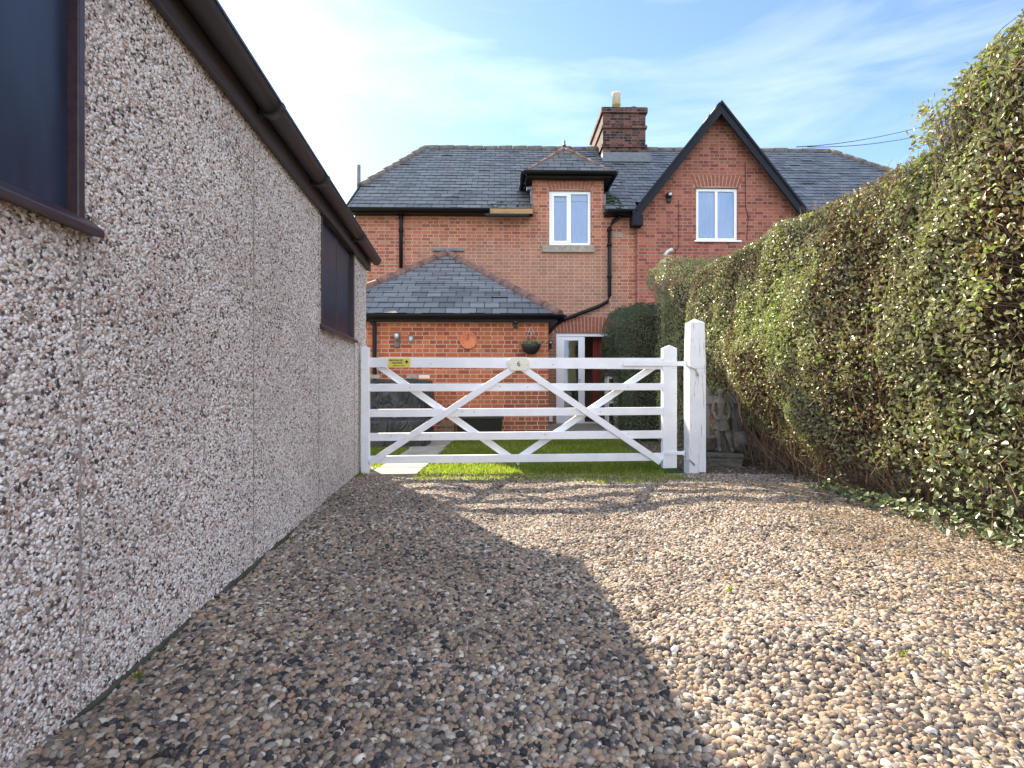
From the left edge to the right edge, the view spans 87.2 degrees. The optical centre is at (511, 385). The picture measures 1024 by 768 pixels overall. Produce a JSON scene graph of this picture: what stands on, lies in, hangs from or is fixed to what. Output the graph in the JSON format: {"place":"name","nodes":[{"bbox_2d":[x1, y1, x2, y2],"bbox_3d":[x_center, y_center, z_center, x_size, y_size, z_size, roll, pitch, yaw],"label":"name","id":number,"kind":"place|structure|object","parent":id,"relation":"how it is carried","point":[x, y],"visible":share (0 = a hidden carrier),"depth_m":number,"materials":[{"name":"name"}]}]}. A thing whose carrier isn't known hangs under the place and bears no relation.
{"place":"outdoors","nodes":[
{"label":"outdoors","id":0,"kind":"place"},
{"bbox_2d":[359,440,451,475],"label":"path","id":1,"kind":"structure","parent":0,"point":[431,448],"depth_m":6.07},
{"bbox_2d":[440,421,454,431],"bbox_3d":[-1.082,0.749,9.007,0.232,0.341,0.310,0,0,-4],"label":"plant crate","id":2,"kind":"object","parent":1,"relation":"on","point":[447,426],"visible":0.55,"depth_m":8.85,"materials":[{"name":"brown wood"}]},
{"bbox_2d":[15,473,1023,767],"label":"gravel","id":3,"kind":"structure","parent":0,"point":[385,621],"depth_m":1.87,"materials":[{"name":"beige gravel"}]},
{"bbox_2d":[130,667,144,680],"bbox_3d":[-1.166,0.899,1.676,0.028,0.041,0.038,0,0,42],"label":"weed","id":4,"kind":"object","parent":3,"relation":"on","point":[138,675],"visible":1,"depth_m":1.67,"materials":[{"name":"green plant"}]},
{"bbox_2d":[627,482,1023,741],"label":"fallen leaves","id":5,"kind":"object","parent":3,"relation":"on","point":[949,652],"visible":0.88,"depth_m":2.44,"materials":[{"name":"brown plant"}]},
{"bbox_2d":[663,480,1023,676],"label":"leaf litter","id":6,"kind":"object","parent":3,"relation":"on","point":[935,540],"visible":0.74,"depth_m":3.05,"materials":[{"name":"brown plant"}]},
{"bbox_2d":[898,648,909,656],"bbox_3d":[1.298,0.883,1.781,0.036,0.035,0.026,0,0,42],"label":"weed","id":7,"kind":"object","parent":3,"relation":"on","point":[902,652],"visible":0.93,"depth_m":1.78,"materials":[{"name":"green plant"}]},
{"bbox_2d":[797,372,1023,552],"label":"ivy","id":8,"kind":"object","parent":3,"relation":"on","point":[887,498],"visible":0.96,"depth_m":3.29,"materials":[{"name":"green plant"}]},
{"bbox_2d":[548,423,626,430],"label":"patio","id":9,"kind":"structure","parent":0,"point":[584,427],"depth_m":10.83,"materials":[{"name":"grey stone"}]},
{"bbox_2d":[604,369,617,430],"bbox_3d":[1.874,0.265,10.131,0.270,1.160,0.270,0,0,-4],"label":"garden lantern","id":10,"kind":"object","parent":9,"relation":"on","point":[608,374],"visible":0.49,"depth_m":10.03,"materials":[{"name":"black metal"}]},
{"bbox_2d":[218,0,1023,216],"label":"sky","id":11,"kind":"structure","parent":0,"point":[369,84],"materials":[{"name":"blue"}]},
{"bbox_2d":[354,427,1005,483],"bbox_3d":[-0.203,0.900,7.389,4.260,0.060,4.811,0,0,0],"label":"grass","id":12,"kind":"structure","parent":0,"point":[464,447],"depth_m":6.07,"materials":[{"name":"green plant"}]},
{"bbox_2d":[370,417,429,448],"bbox_3d":[-1.774,0.699,8.157,1.026,0.466,0.653,0,0,-3],"label":"garden table","id":13,"kind":"object","parent":12,"relation":"on","point":[393,425],"visible":0.45,"depth_m":7.86,"materials":[{"name":"grey"}]},
{"bbox_2d":[370,379,434,442],"bbox_3d":[-1.909,0.407,8.900,1.233,1.049,1.130,0,0,-3],"label":"covered barbecue","id":14,"kind":"object","parent":12,"relation":"on","point":[394,400],"visible":0.32,"depth_m":8.49,"materials":[{"name":"grey fabric"}]},
{"bbox_2d":[370,375,379,378],"bbox_3d":[-2.235,-0.144,8.733,0.180,0.065,0.100,0,0,-8],"label":"loose brick","id":15,"kind":"object","parent":14,"relation":"on","point":[374,376],"visible":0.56,"depth_m":8.69,"materials":[{"name":"stone"}]},
{"bbox_2d":[407,375,429,378],"bbox_3d":[-1.530,-0.144,8.773,0.370,0.065,0.105,0,0,-8],"label":"loose brick","id":16,"kind":"object","parent":14,"relation":"on","point":[416,376],"visible":1,"depth_m":8.72,"materials":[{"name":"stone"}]},
{"bbox_2d":[457,416,503,440],"bbox_3d":[-0.550,0.718,9.131,0.825,0.405,0.490,0,0,-2],"label":"storage trough","id":17,"kind":"object","parent":12,"relation":"on","point":[486,423],"visible":0.45,"depth_m":8.93,"materials":[{"name":"black plastic"}]},
{"bbox_2d":[347,91,909,431],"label":"brick house","id":18,"kind":"structure","parent":12,"relation":"on","point":[563,248],"depth_m":11.94,"materials":[{"name":"red brick"}]},
{"bbox_2d":[394,331,399,346],"bbox_3d":[-2.009,-0.809,9.364,0.110,0.270,0.124,0,0,-1],"label":"wall lantern","id":19,"kind":"object","parent":18,"relation":"attached to","point":[396,335],"depth_m":9.34,"materials":[{"name":"metal"}]},
{"bbox_2d":[408,335,413,341],"bbox_3d":[-1.775,-0.825,9.422,0.100,0.120,0.019,0,0,-1],"label":"wall plaque","id":20,"kind":"object","parent":18,"relation":"attached to","point":[410,338],"depth_m":9.42,"materials":[{"name":"white plastic"}]},
{"bbox_2d":[460,332,476,348],"bbox_3d":[-0.764,-0.792,9.434,0.306,0.306,0.036,0,0,-1],"label":"wall clock","id":21,"kind":"object","parent":18,"relation":"attached to","point":[468,340],"depth_m":9.43,"materials":[{"name":"ceramic"}]},
{"bbox_2d":[515,324,547,354],"bbox_3d":[0.329,-0.801,9.238,0.523,0.524,0.535,0,0,13],"label":"hanging basket","id":22,"kind":"object","parent":18,"relation":"attached to","point":[529,347],"visible":1,"depth_m":9.17,"materials":[{"name":"metal"}]},
{"bbox_2d":[548,341,552,348],"bbox_3d":[0.845,-0.910,11.894,0.110,0.174,0.105,0,0,-1],"label":"security light","id":23,"kind":"object","parent":18,"relation":"attached to","point":[550,344],"visible":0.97,"depth_m":11.89,"materials":[{"name":"metal"}]},
{"bbox_2d":[542,191,594,252],"bbox_3d":[1.248,-3.648,12.006,1.163,1.382,0.200,0,0,-1],"label":"window","id":24,"kind":"structure","parent":18,"relation":"in","point":[569,222],"depth_m":12.01,"materials":[{"name":"white plastic"}]},
{"bbox_2d":[556,333,610,422],"bbox_3d":[1.734,-0.162,12.011,1.499,2.019,0.110,0,0,-1],"label":"door frame","id":25,"kind":"structure","parent":18,"relation":"in","point":[560,337],"depth_m":12.00,"materials":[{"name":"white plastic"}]},
{"bbox_2d":[666,192,672,202],"bbox_3d":[3.473,-4.164,11.853,0.143,0.217,0.137,0,0,-1],"label":"security light","id":26,"kind":"object","parent":18,"relation":"attached to","point":[669,195],"visible":1,"depth_m":11.84,"materials":[{"name":"metal"}]},
{"bbox_2d":[694,189,741,241],"bbox_3d":[4.563,-3.791,11.995,1.049,1.210,0.200,0,0,-1],"label":"window","id":27,"kind":"structure","parent":18,"relation":"in","point":[716,209],"depth_m":12.07,"materials":[{"name":"white plastic"}]},
{"bbox_2d":[796,120,944,146],"bbox_3d":[21.683,-13.565,27.053,34.434,12.943,1.424,0,0,-38],"label":"overhead wire","id":28,"kind":"object","parent":18,"relation":"attached to","point":[858,140],"visible":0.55,"depth_m":21.18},
{"bbox_2d":[808,133,932,146],"bbox_3d":[21.675,-13.034,27.017,33.874,11.882,1.347,0,0,-38],"label":"overhead wire","id":29,"kind":"object","parent":18,"relation":"attached to","point":[862,144],"visible":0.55,"depth_m":20.81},
{"bbox_2d":[593,301,669,441],"bbox_3d":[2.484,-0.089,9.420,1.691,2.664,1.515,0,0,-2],"label":"evergreen hedge","id":30,"kind":"object","parent":12,"relation":"on","point":[639,328],"visible":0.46,"depth_m":9.08,"materials":[{"name":"green plant"}]},
{"bbox_2d":[661,248,672,347],"bbox_3d":[2.570,-0.670,8.900,0.198,3.226,0.060,0,0,0],"label":"bent pole","id":31,"kind":"object","parent":12,"relation":"on","point":[667,251],"visible":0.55,"depth_m":8.88,"materials":[{"name":"white metal"}]},
{"bbox_2d":[645,255,719,447],"bbox_3d":[3.004,-0.396,8.450,1.757,3.268,1.319,0,0,-2],"label":"clipped hedge","id":32,"kind":"object","parent":12,"relation":"on","point":[676,315],"visible":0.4,"depth_m":8.18,"materials":[{"name":"green plant"}]},
{"bbox_2d":[684,319,705,473],"bbox_3d":[1.926,0.255,5.697,0.208,1.930,0.195,0,0,-1],"label":"gate post","id":33,"kind":"object","parent":12,"relation":"on","point":[695,408],"visible":0.86,"depth_m":5.62,"materials":[{"name":"paint"}]},
{"bbox_2d":[361,345,686,473],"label":"farm gate","id":34,"kind":"structure","parent":33,"relation":"attached to","point":[667,363],"depth_m":5.62,"materials":[{"name":"paint"}]},
{"bbox_2d":[706,386,772,463],"bbox_3d":[2.712,0.485,6.281,1.120,0.969,0.052,0,0,-2],"label":"picket fence","id":35,"kind":"object","parent":12,"relation":"on","point":[711,399],"visible":0.13,"depth_m":6.27,"materials":[{"name":"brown wood"}]},
{"bbox_2d":[637,442,939,473],"bbox_3d":[3.230,0.920,7.080,2.740,0.009,3.039,0,0,0],"label":"earth bed","id":36,"kind":"object","parent":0,"point":[745,468],"visible":0.13,"depth_m":6.02,"materials":[{"name":"soil"}]},
{"bbox_2d":[706,389,748,466],"bbox_3d":[2.442,0.489,6.225,0.564,0.901,0.350,0,0,12],"label":"garden statue","id":37,"kind":"object","parent":36,"relation":"on","point":[720,457],"visible":0.97,"depth_m":6.16,"materials":[{"name":"stone"}]},
{"bbox_2d":[679,9,1023,533],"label":"clipped hedge","id":38,"kind":"object","parent":36,"relation":"on","point":[830,327],"visible":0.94,"depth_m":3.79,"materials":[{"name":"green plant"}]},
{"label":"ground","id":39,"kind":"structure","parent":0,"visible":0},
{"bbox_2d":[0,0,381,767],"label":"garage","id":40,"kind":"structure","parent":39,"relation":"on","point":[188,256],"depth_m":1.80,"materials":[{"name":"concrete"}]},
{"bbox_2d":[0,0,104,238],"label":"window","id":41,"kind":"structure","parent":40,"relation":"in","point":[42,42],"depth_m":1.38,"materials":[{"name":"black glass"}]},
{"bbox_2d":[320,213,357,342],"bbox_3d":[-1.505,-0.870,4.658,0.099,0.908,1.300,0,0,-5],"label":"window","id":42,"kind":"structure","parent":40,"relation":"in","point":[337,259],"depth_m":4.63,"materials":[{"name":"black glass"}]}
]}

